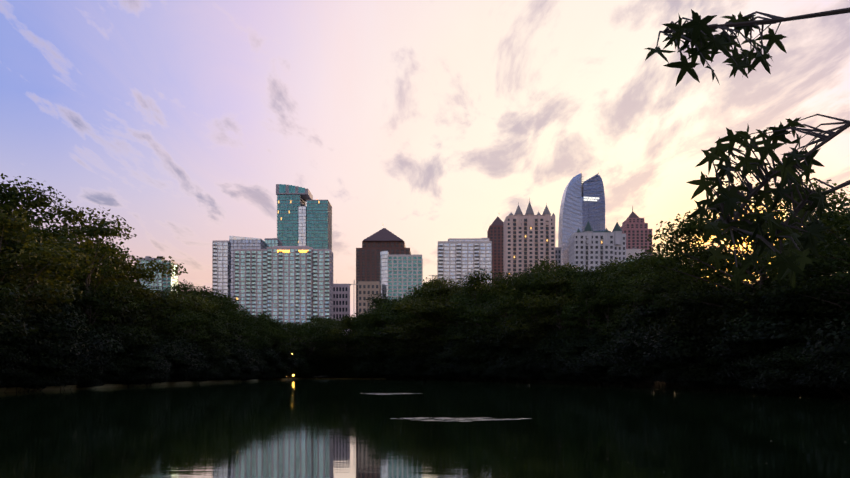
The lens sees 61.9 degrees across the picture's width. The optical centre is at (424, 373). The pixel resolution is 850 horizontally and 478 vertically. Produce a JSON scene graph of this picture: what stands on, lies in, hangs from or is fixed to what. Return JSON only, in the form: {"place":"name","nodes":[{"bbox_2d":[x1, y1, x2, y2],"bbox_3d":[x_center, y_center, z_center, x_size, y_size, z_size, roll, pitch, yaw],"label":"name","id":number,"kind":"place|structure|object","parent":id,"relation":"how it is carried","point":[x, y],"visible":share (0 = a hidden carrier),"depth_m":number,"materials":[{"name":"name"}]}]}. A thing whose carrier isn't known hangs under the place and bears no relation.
{"place":"outdoors","nodes":[
{"label":"outdoors","id":0,"kind":"place"},
{"bbox_2d":[0,379,849,477],"bbox_3d":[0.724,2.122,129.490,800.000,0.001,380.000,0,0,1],"label":"lake water","id":1,"kind":"structure","parent":0,"point":[317,428],"depth_m":25.76,"materials":[{"name":"black liquid"}]},
{"bbox_2d":[361,393,531,421],"bbox_3d":[-0.914,2.118,53.417,6.587,0.001,45.345,0,0,-7],"label":"floating pollen film","id":2,"kind":"object","parent":1,"relation":"on","point":[452,420],"visible":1,"depth_m":33.08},
{"bbox_2d":[0,0,849,316],"label":"sky","id":3,"kind":"structure","parent":0,"point":[425,122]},
{"bbox_2d":[111,375,849,395],"bbox_3d":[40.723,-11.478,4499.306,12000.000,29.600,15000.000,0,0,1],"label":"ground","id":4,"kind":"structure","parent":0,"point":[612,383],"depth_m":121.35,"materials":[{"name":"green plant"}]},
{"bbox_2d":[0,310,30,341],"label":"tree","id":5,"kind":"object","parent":4,"relation":"on","point":[17,337],"visible":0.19,"depth_m":76.16,"materials":[{"name":"green plant"}]},
{"bbox_2d":[0,287,31,324],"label":"tree","id":6,"kind":"object","parent":4,"relation":"on","point":[11,307],"visible":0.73,"depth_m":72.78,"materials":[{"name":"green plant"}]},
{"bbox_2d":[0,282,38,337],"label":"tree","id":7,"kind":"object","parent":4,"relation":"on","point":[5,330],"visible":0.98,"depth_m":68.67,"materials":[{"name":"green plant"}]},
{"bbox_2d":[0,236,73,317],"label":"tree","id":8,"kind":"object","parent":4,"relation":"on","point":[14,248],"visible":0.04,"depth_m":90.64,"materials":[{"name":"green plant"}]},
{"bbox_2d":[0,173,97,316],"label":"tree","id":9,"kind":"object","parent":4,"relation":"on","point":[15,197],"visible":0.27,"depth_m":97.56,"materials":[{"name":"green plant"}]},
{"bbox_2d":[0,206,100,338],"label":"tree","id":10,"kind":"object","parent":4,"relation":"on","point":[46,263],"visible":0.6,"depth_m":83.52,"materials":[{"name":"green plant"}]},
{"bbox_2d":[0,210,107,325],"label":"tree","id":11,"kind":"object","parent":4,"relation":"on","point":[79,280],"visible":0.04,"depth_m":107.55,"materials":[{"name":"green plant"}]},
{"bbox_2d":[5,300,103,373],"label":"tree","id":12,"kind":"object","parent":4,"relation":"on","point":[63,350],"visible":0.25,"depth_m":83.43,"materials":[{"name":"green plant"}]},
{"bbox_2d":[0,202,108,301],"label":"tree","id":13,"kind":"object","parent":4,"relation":"on","point":[44,216],"visible":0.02,"depth_m":105.87,"materials":[{"name":"green plant"}]},
{"bbox_2d":[23,222,92,241],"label":"tree","id":14,"kind":"object","parent":4,"relation":"on","point":[46,225],"depth_m":145.94,"materials":[{"name":"green plant"}]},
{"bbox_2d":[5,199,154,329],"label":"tree","id":15,"kind":"object","parent":4,"relation":"on","point":[76,218],"visible":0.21,"depth_m":111.70,"materials":[{"name":"green plant"}]},
{"bbox_2d":[33,307,127,366],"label":"tree","id":16,"kind":"object","parent":4,"relation":"on","point":[95,341],"visible":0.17,"depth_m":90.10,"materials":[{"name":"green plant"}]},
{"bbox_2d":[43,297,117,363],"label":"tree","id":17,"kind":"object","parent":4,"relation":"on","point":[92,332],"visible":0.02,"depth_m":94.11,"materials":[{"name":"green plant"}]},
{"bbox_2d":[71,332,108,370],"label":"tree","id":18,"kind":"object","parent":4,"relation":"on","point":[102,368],"visible":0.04,"depth_m":90.68,"materials":[{"name":"green plant"}]},
{"bbox_2d":[65,218,145,357],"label":"tree","id":19,"kind":"object","parent":4,"relation":"on","point":[91,301],"visible":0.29,"depth_m":103.78,"materials":[{"name":"green plant"}]},
{"bbox_2d":[82,314,137,365],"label":"tree","id":20,"kind":"object","parent":4,"relation":"on","point":[108,328],"visible":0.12,"depth_m":104.39,"materials":[{"name":"green plant"}]},
{"bbox_2d":[22,219,201,334],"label":"tree","id":21,"kind":"object","parent":4,"relation":"on","point":[137,274],"visible":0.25,"depth_m":125.81,"materials":[{"name":"green plant"}]},
{"bbox_2d":[79,280,165,383],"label":"tree","id":22,"kind":"object","parent":4,"relation":"on","point":[151,340],"visible":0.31,"depth_m":109.33,"materials":[{"name":"green plant"}]},
{"bbox_2d":[87,236,158,303],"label":"tree","id":23,"kind":"object","parent":4,"relation":"on","point":[136,280],"depth_m":144.51,"materials":[{"name":"green plant"}]},
{"bbox_2d":[105,279,174,327],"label":"tree","id":24,"kind":"object","parent":4,"relation":"on","point":[153,292],"depth_m":133.54,"materials":[{"name":"green plant"}]},
{"bbox_2d":[139,292,197,353],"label":"tree","id":25,"kind":"object","parent":4,"relation":"on","point":[167,330],"visible":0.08,"depth_m":132.51,"materials":[{"name":"green plant"}]},
{"bbox_2d":[155,340,198,378],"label":"tree","id":26,"kind":"object","parent":4,"relation":"on","point":[181,358],"visible":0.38,"depth_m":124.61,"materials":[{"name":"green plant"}]},
{"bbox_2d":[158,279,225,304],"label":"tree","id":27,"kind":"object","parent":4,"relation":"on","point":[180,286],"visible":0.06,"depth_m":205.00,"materials":[{"name":"green plant"}]},
{"bbox_2d":[0,378,385,391],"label":"shoreline","id":28,"kind":"structure","parent":4,"relation":"on","point":[8,389],"depth_m":114.62,"materials":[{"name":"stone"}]},
{"bbox_2d":[146,303,240,341],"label":"tree","id":29,"kind":"object","parent":4,"relation":"on","point":[228,318],"visible":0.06,"depth_m":164.30,"materials":[{"name":"green plant"}]},
{"bbox_2d":[159,287,232,352],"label":"tree","id":30,"kind":"object","parent":4,"relation":"on","point":[205,306],"visible":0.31,"depth_m":151.24,"materials":[{"name":"green plant"}]},
{"bbox_2d":[166,309,233,361],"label":"tree","id":31,"kind":"object","parent":4,"relation":"on","point":[193,315],"visible":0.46,"depth_m":144.34,"materials":[{"name":"green plant"}]},
{"bbox_2d":[157,291,249,347],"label":"tree","id":32,"kind":"object","parent":4,"relation":"on","point":[226,300],"visible":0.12,"depth_m":177.58,"materials":[{"name":"green plant"}]},
{"bbox_2d":[184,298,234,380],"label":"tree","id":33,"kind":"object","parent":4,"relation":"on","point":[222,321],"visible":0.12,"depth_m":162.39,"materials":[{"name":"green plant"}]},
{"bbox_2d":[206,330,253,363],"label":"tree","id":34,"kind":"object","parent":4,"relation":"on","point":[238,351],"visible":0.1,"depth_m":165.59,"materials":[{"name":"green plant"}]},
{"bbox_2d":[209,294,263,340],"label":"tree","id":35,"kind":"object","parent":4,"relation":"on","point":[243,321],"visible":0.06,"depth_m":204.36,"materials":[{"name":"green plant"}]},
{"bbox_2d":[225,323,253,355],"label":"tree","id":36,"kind":"object","parent":4,"relation":"on","point":[244,343],"visible":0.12,"depth_m":175.68,"materials":[{"name":"green plant"}]},
{"bbox_2d":[224,333,257,364],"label":"tree","id":37,"kind":"object","parent":4,"relation":"on","point":[241,341],"visible":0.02,"depth_m":177.28,"materials":[{"name":"green plant"}]},
{"bbox_2d":[222,321,270,361],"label":"tree","id":38,"kind":"object","parent":4,"relation":"on","point":[247,332],"visible":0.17,"depth_m":187.07,"materials":[{"name":"green plant"}]},
{"bbox_2d":[236,319,274,347],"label":"tree","id":39,"kind":"object","parent":4,"relation":"on","point":[268,344],"visible":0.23,"depth_m":203.15,"materials":[{"name":"green plant"}]},
{"bbox_2d":[232,314,283,357],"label":"tree","id":40,"kind":"object","parent":4,"relation":"on","point":[274,338],"visible":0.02,"depth_m":215.91,"materials":[{"name":"green plant"}]},
{"bbox_2d":[250,341,281,370],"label":"tree","id":41,"kind":"object","parent":4,"relation":"on","point":[270,356],"visible":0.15,"depth_m":199.86,"materials":[{"name":"green plant"}]},
{"bbox_2d":[254,314,285,347],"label":"tree","id":42,"kind":"object","parent":4,"relation":"on","point":[271,325],"visible":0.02,"depth_m":220.82,"materials":[{"name":"green plant"}]},
{"bbox_2d":[244,314,302,358],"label":"tree","id":43,"kind":"object","parent":4,"relation":"on","point":[284,350],"visible":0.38,"depth_m":216.68,"materials":[{"name":"green plant"}]},
{"bbox_2d":[288,326,305,377],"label":"tree","id":44,"kind":"object","parent":4,"relation":"on","point":[295,343],"visible":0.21,"depth_m":254.12,"materials":[{"name":"green plant"}]},
{"bbox_2d":[290,358,309,377],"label":"tree","id":45,"kind":"object","parent":4,"relation":"on","point":[301,369],"visible":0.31,"depth_m":246.20,"materials":[{"name":"green plant"}]},
{"bbox_2d":[279,321,329,357],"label":"tree","id":46,"kind":"object","parent":4,"relation":"on","point":[304,329],"visible":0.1,"depth_m":271.06,"materials":[{"name":"green plant"}]},
{"bbox_2d":[278,321,342,362],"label":"tree","id":47,"kind":"object","parent":4,"relation":"on","point":[317,332],"visible":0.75,"depth_m":261.45,"materials":[{"name":"green plant"}]},
{"bbox_2d":[301,315,343,350],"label":"tree","id":48,"kind":"object","parent":4,"relation":"on","point":[328,320],"visible":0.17,"depth_m":343.75,"materials":[{"name":"green plant"}]},
{"bbox_2d":[315,317,369,360],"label":"tree","id":49,"kind":"object","parent":4,"relation":"on","point":[333,353],"visible":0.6,"depth_m":262.87,"materials":[{"name":"green plant"}]},
{"bbox_2d":[329,314,371,358],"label":"tree","id":50,"kind":"object","parent":4,"relation":"on","point":[351,343],"visible":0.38,"depth_m":268.58,"materials":[{"name":"green plant"}]},
{"bbox_2d":[355,312,387,377],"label":"tree","id":51,"kind":"object","parent":4,"relation":"on","point":[359,354],"visible":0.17,"depth_m":255.28,"materials":[{"name":"green plant"}]},
{"bbox_2d":[350,297,398,347],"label":"tree","id":52,"kind":"object","parent":4,"relation":"on","point":[369,314],"visible":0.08,"depth_m":253.43,"materials":[{"name":"green plant"}]},
{"bbox_2d":[352,293,396,351],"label":"tree","id":53,"kind":"object","parent":4,"relation":"on","point":[376,301],"visible":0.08,"depth_m":263.04,"materials":[{"name":"green plant"}]},
{"bbox_2d":[350,308,401,376],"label":"tree","id":54,"kind":"object","parent":4,"relation":"on","point":[373,351],"visible":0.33,"depth_m":245.39,"materials":[{"name":"green plant"}]},
{"bbox_2d":[136,184,651,339],"bbox_3d":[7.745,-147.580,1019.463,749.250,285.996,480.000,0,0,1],"label":"city skyline","id":55,"kind":"structure","parent":4,"relation":"on","point":[285,275],"depth_m":857.06,"materials":[{"name":"grey concrete"}]},
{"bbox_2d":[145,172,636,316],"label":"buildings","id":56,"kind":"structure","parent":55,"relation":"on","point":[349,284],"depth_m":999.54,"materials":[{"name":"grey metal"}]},
{"bbox_2d":[369,301,436,377],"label":"tree","id":57,"kind":"object","parent":4,"relation":"on","point":[385,316],"visible":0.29,"depth_m":233.58,"materials":[{"name":"green plant"}]},
{"bbox_2d":[388,289,436,348],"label":"tree","id":58,"kind":"object","parent":4,"relation":"on","point":[406,296],"visible":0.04,"depth_m":236.07,"materials":[{"name":"green plant"}]},
{"bbox_2d":[389,311,440,378],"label":"tree","id":59,"kind":"object","parent":4,"relation":"on","point":[410,316],"visible":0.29,"depth_m":222.13,"materials":[{"name":"green plant"}]},
{"bbox_2d":[380,281,477,354],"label":"tree","id":60,"kind":"object","parent":4,"relation":"on","point":[420,308],"visible":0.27,"depth_m":206.35,"materials":[{"name":"green plant"}]},
{"bbox_2d":[394,276,464,350],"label":"tree","id":61,"kind":"object","parent":4,"relation":"on","point":[436,281],"visible":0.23,"depth_m":212.46,"materials":[{"name":"green plant"}]},
{"bbox_2d":[392,275,475,339],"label":"tree","id":62,"kind":"object","parent":4,"relation":"on","point":[415,291],"visible":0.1,"depth_m":227.74,"materials":[{"name":"green plant"}]},
{"bbox_2d":[406,283,486,333],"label":"tree","id":63,"kind":"object","parent":4,"relation":"on","point":[434,296],"visible":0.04,"depth_m":226.76,"materials":[{"name":"green plant"}]},
{"bbox_2d":[425,290,474,361],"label":"tree","id":64,"kind":"object","parent":4,"relation":"on","point":[440,349],"visible":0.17,"depth_m":202.23,"materials":[{"name":"green plant"}]},
{"bbox_2d":[437,305,489,345],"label":"tree","id":65,"kind":"object","parent":4,"relation":"on","point":[449,319],"visible":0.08,"depth_m":200.12,"materials":[{"name":"green plant"}]},
{"bbox_2d":[443,268,502,349],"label":"tree","id":66,"kind":"object","parent":4,"relation":"on","point":[472,282],"visible":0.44,"depth_m":190.32,"materials":[{"name":"green plant"}]},
{"bbox_2d":[441,300,511,380],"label":"tree","id":67,"kind":"object","parent":4,"relation":"on","point":[468,344],"visible":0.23,"depth_m":180.46,"materials":[{"name":"green plant"}]},
{"bbox_2d":[462,270,539,380],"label":"tree","id":68,"kind":"object","parent":4,"relation":"on","point":[485,338],"visible":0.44,"depth_m":172.41,"materials":[{"name":"green plant"}]},
{"bbox_2d":[467,287,549,334],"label":"tree","id":69,"kind":"object","parent":4,"relation":"on","point":[496,315],"visible":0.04,"depth_m":184.65,"materials":[{"name":"green plant"}]},
{"bbox_2d":[502,286,554,379],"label":"tree","id":70,"kind":"object","parent":4,"relation":"on","point":[516,350],"visible":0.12,"depth_m":162.55,"materials":[{"name":"green plant"}]},
{"bbox_2d":[479,265,579,381],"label":"tree","id":71,"kind":"object","parent":4,"relation":"on","point":[521,281],"visible":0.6,"depth_m":153.18,"materials":[{"name":"green plant"}]},
{"bbox_2d":[502,257,595,327],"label":"tree","id":72,"kind":"object","parent":4,"relation":"on","point":[543,263],"visible":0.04,"depth_m":166.79,"materials":[{"name":"green plant"}]},
{"bbox_2d":[501,272,604,381],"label":"tree","id":73,"kind":"object","parent":4,"relation":"on","point":[556,302],"visible":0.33,"depth_m":143.56,"materials":[{"name":"green plant"}]},
{"bbox_2d":[525,327,583,356],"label":"tree","id":74,"kind":"object","parent":4,"relation":"on","point":[533,352],"visible":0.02,"depth_m":146.84,"materials":[{"name":"green plant"}]},
{"bbox_2d":[529,326,587,372],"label":"tree","id":75,"kind":"object","parent":4,"relation":"on","point":[549,347],"visible":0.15,"depth_m":137.37,"materials":[{"name":"green plant"}]},
{"bbox_2d":[509,262,611,335],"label":"tree","id":76,"kind":"object","parent":4,"relation":"on","point":[537,291],"visible":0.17,"depth_m":154.96,"materials":[{"name":"green plant"}]},
{"bbox_2d":[558,173,604,266],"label":"skyscraper","id":77,"kind":"structure","parent":4,"relation":"on","point":[582,205],"depth_m":1003.31,"materials":[{"name":"blue glass"}]},
{"bbox_2d":[552,263,612,329],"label":"tree","id":78,"kind":"object","parent":4,"relation":"on","point":[579,277],"visible":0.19,"depth_m":147.23,"materials":[{"name":"green plant"}]},
{"bbox_2d":[550,319,616,369],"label":"tree","id":79,"kind":"object","parent":4,"relation":"on","point":[569,341],"visible":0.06,"depth_m":130.78,"materials":[{"name":"green plant"}]},
{"bbox_2d":[553,275,619,350],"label":"tree","id":80,"kind":"object","parent":4,"relation":"on","point":[585,287],"visible":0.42,"depth_m":133.47,"materials":[{"name":"green plant"}]},
{"bbox_2d":[564,333,619,374],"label":"tree","id":81,"kind":"object","parent":4,"relation":"on","point":[592,341],"visible":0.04,"depth_m":124.94,"materials":[{"name":"green plant"}]},
{"bbox_2d":[566,343,623,385],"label":"tree","id":82,"kind":"object","parent":4,"relation":"on","point":[588,370],"visible":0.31,"depth_m":120.10,"materials":[{"name":"green plant"}]},
{"bbox_2d":[582,287,622,349],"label":"tree","id":83,"kind":"object","parent":4,"relation":"on","point":[594,325],"visible":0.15,"depth_m":128.36,"materials":[{"name":"green plant"}]},
{"bbox_2d":[563,258,641,329],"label":"tree","id":84,"kind":"object","parent":4,"relation":"on","point":[610,266],"visible":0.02,"depth_m":149.49,"materials":[{"name":"green plant"}]},
{"bbox_2d":[585,288,639,328],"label":"tree","id":85,"kind":"object","parent":4,"relation":"on","point":[627,301],"visible":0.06,"depth_m":137.81,"materials":[{"name":"green plant"}]},
{"bbox_2d":[578,327,653,382],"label":"tree","id":86,"kind":"object","parent":4,"relation":"on","point":[596,361],"visible":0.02,"depth_m":114.69,"materials":[{"name":"green plant"}]},
{"bbox_2d":[597,274,678,382],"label":"tree","id":87,"kind":"object","parent":4,"relation":"on","point":[627,294],"visible":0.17,"depth_m":114.54,"materials":[{"name":"green plant"}]},
{"bbox_2d":[602,302,684,383],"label":"tree","id":88,"kind":"object","parent":4,"relation":"on","point":[627,342],"visible":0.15,"depth_m":103.08,"materials":[{"name":"green plant"}]},
{"bbox_2d":[586,249,711,336],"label":"tree","id":89,"kind":"object","parent":4,"relation":"on","point":[622,270],"visible":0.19,"depth_m":125.74,"materials":[{"name":"green plant"}]},
{"bbox_2d":[624,257,680,384],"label":"tree","id":90,"kind":"object","parent":4,"relation":"on","point":[656,306],"visible":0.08,"depth_m":104.01,"materials":[{"name":"green plant"}]},
{"bbox_2d":[630,356,679,387],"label":"tree","id":91,"kind":"object","parent":4,"relation":"on","point":[657,369],"visible":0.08,"depth_m":99.82,"materials":[{"name":"green plant"}]},
{"bbox_2d":[651,358,693,388],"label":"tree","id":92,"kind":"object","parent":4,"relation":"on","point":[662,376],"visible":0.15,"depth_m":93.60,"materials":[{"name":"green plant"}]},
{"bbox_2d":[632,264,713,315],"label":"tree","id":93,"kind":"object","parent":4,"relation":"on","point":[663,290],"depth_m":114.31,"materials":[{"name":"green plant"}]},
{"bbox_2d":[606,241,757,310],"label":"tree","id":94,"kind":"object","parent":4,"relation":"on","point":[639,304],"depth_m":128.28,"materials":[{"name":"green plant"}]},
{"bbox_2d":[629,237,759,331],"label":"tree","id":95,"kind":"object","parent":4,"relation":"on","point":[702,256],"visible":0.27,"depth_m":95.62,"materials":[{"name":"green plant"}]},
{"bbox_2d":[633,287,765,364],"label":"tree","id":96,"kind":"object","parent":4,"relation":"on","point":[655,360],"visible":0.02,"depth_m":93.32,"materials":[{"name":"green plant"}]},
{"bbox_2d":[634,288,770,358],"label":"tree","id":97,"kind":"object","parent":4,"relation":"on","point":[684,346],"visible":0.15,"depth_m":85.75,"materials":[{"name":"green plant"}]},
{"bbox_2d":[669,310,768,386],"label":"tree","id":98,"kind":"object","parent":4,"relation":"on","point":[694,363],"visible":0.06,"depth_m":85.58,"materials":[{"name":"green plant"}]},
{"bbox_2d":[623,171,849,343],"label":"tree","id":99,"kind":"object","parent":4,"relation":"on","point":[690,229],"visible":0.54,"depth_m":84.44,"materials":[{"name":"green plant"}]},
{"bbox_2d":[735,348,795,393],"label":"tree","id":100,"kind":"object","parent":4,"relation":"on","point":[753,369],"visible":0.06,"depth_m":72.83,"materials":[{"name":"green plant"}]},
{"bbox_2d":[716,319,823,391],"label":"tree","id":101,"kind":"object","parent":4,"relation":"on","point":[734,372],"visible":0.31,"depth_m":73.65,"materials":[{"name":"green plant"}]},
{"bbox_2d":[706,292,845,362],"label":"tree","id":102,"kind":"object","parent":4,"relation":"on","point":[730,350],"visible":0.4,"depth_m":72.88,"materials":[{"name":"green plant"}]},
{"bbox_2d":[727,278,849,349],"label":"tree","id":103,"kind":"object","parent":4,"relation":"on","point":[771,334],"visible":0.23,"depth_m":69.21,"materials":[{"name":"green plant"}]},
{"bbox_2d":[750,197,849,340],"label":"tree","id":104,"kind":"object","parent":4,"relation":"on","point":[839,298],"visible":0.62,"depth_m":63.51,"materials":[{"name":"green plant"}]},
{"bbox_2d":[777,208,849,320],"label":"tree","id":105,"kind":"object","parent":4,"relation":"on","point":[827,230],"visible":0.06,"depth_m":73.01,"materials":[{"name":"green plant"}]},
{"bbox_2d":[797,284,849,354],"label":"tree","id":106,"kind":"object","parent":4,"relation":"on","point":[835,344],"visible":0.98,"depth_m":55.73,"materials":[{"name":"green plant"}]},
{"bbox_2d":[805,329,849,381],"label":"tree","id":107,"kind":"object","parent":4,"relation":"on","point":[836,366],"visible":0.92,"depth_m":54.69,"materials":[{"name":"green plant"}]},
{"bbox_2d":[812,227,849,320],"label":"tree","id":108,"kind":"object","parent":4,"relation":"on","point":[841,247],"visible":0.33,"depth_m":66.59,"materials":[{"name":"green plant"}]},
{"bbox_2d":[813,301,849,344],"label":"tree","id":109,"kind":"object","parent":4,"relation":"on","point":[847,311],"visible":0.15,"depth_m":63.57,"materials":[{"name":"green plant"}]},
{"bbox_2d":[645,7,849,292],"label":"tree branches","id":110,"kind":"object","parent":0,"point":[697,29],"visible":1,"depth_m":2.40,"materials":[{"name":"green plant"}]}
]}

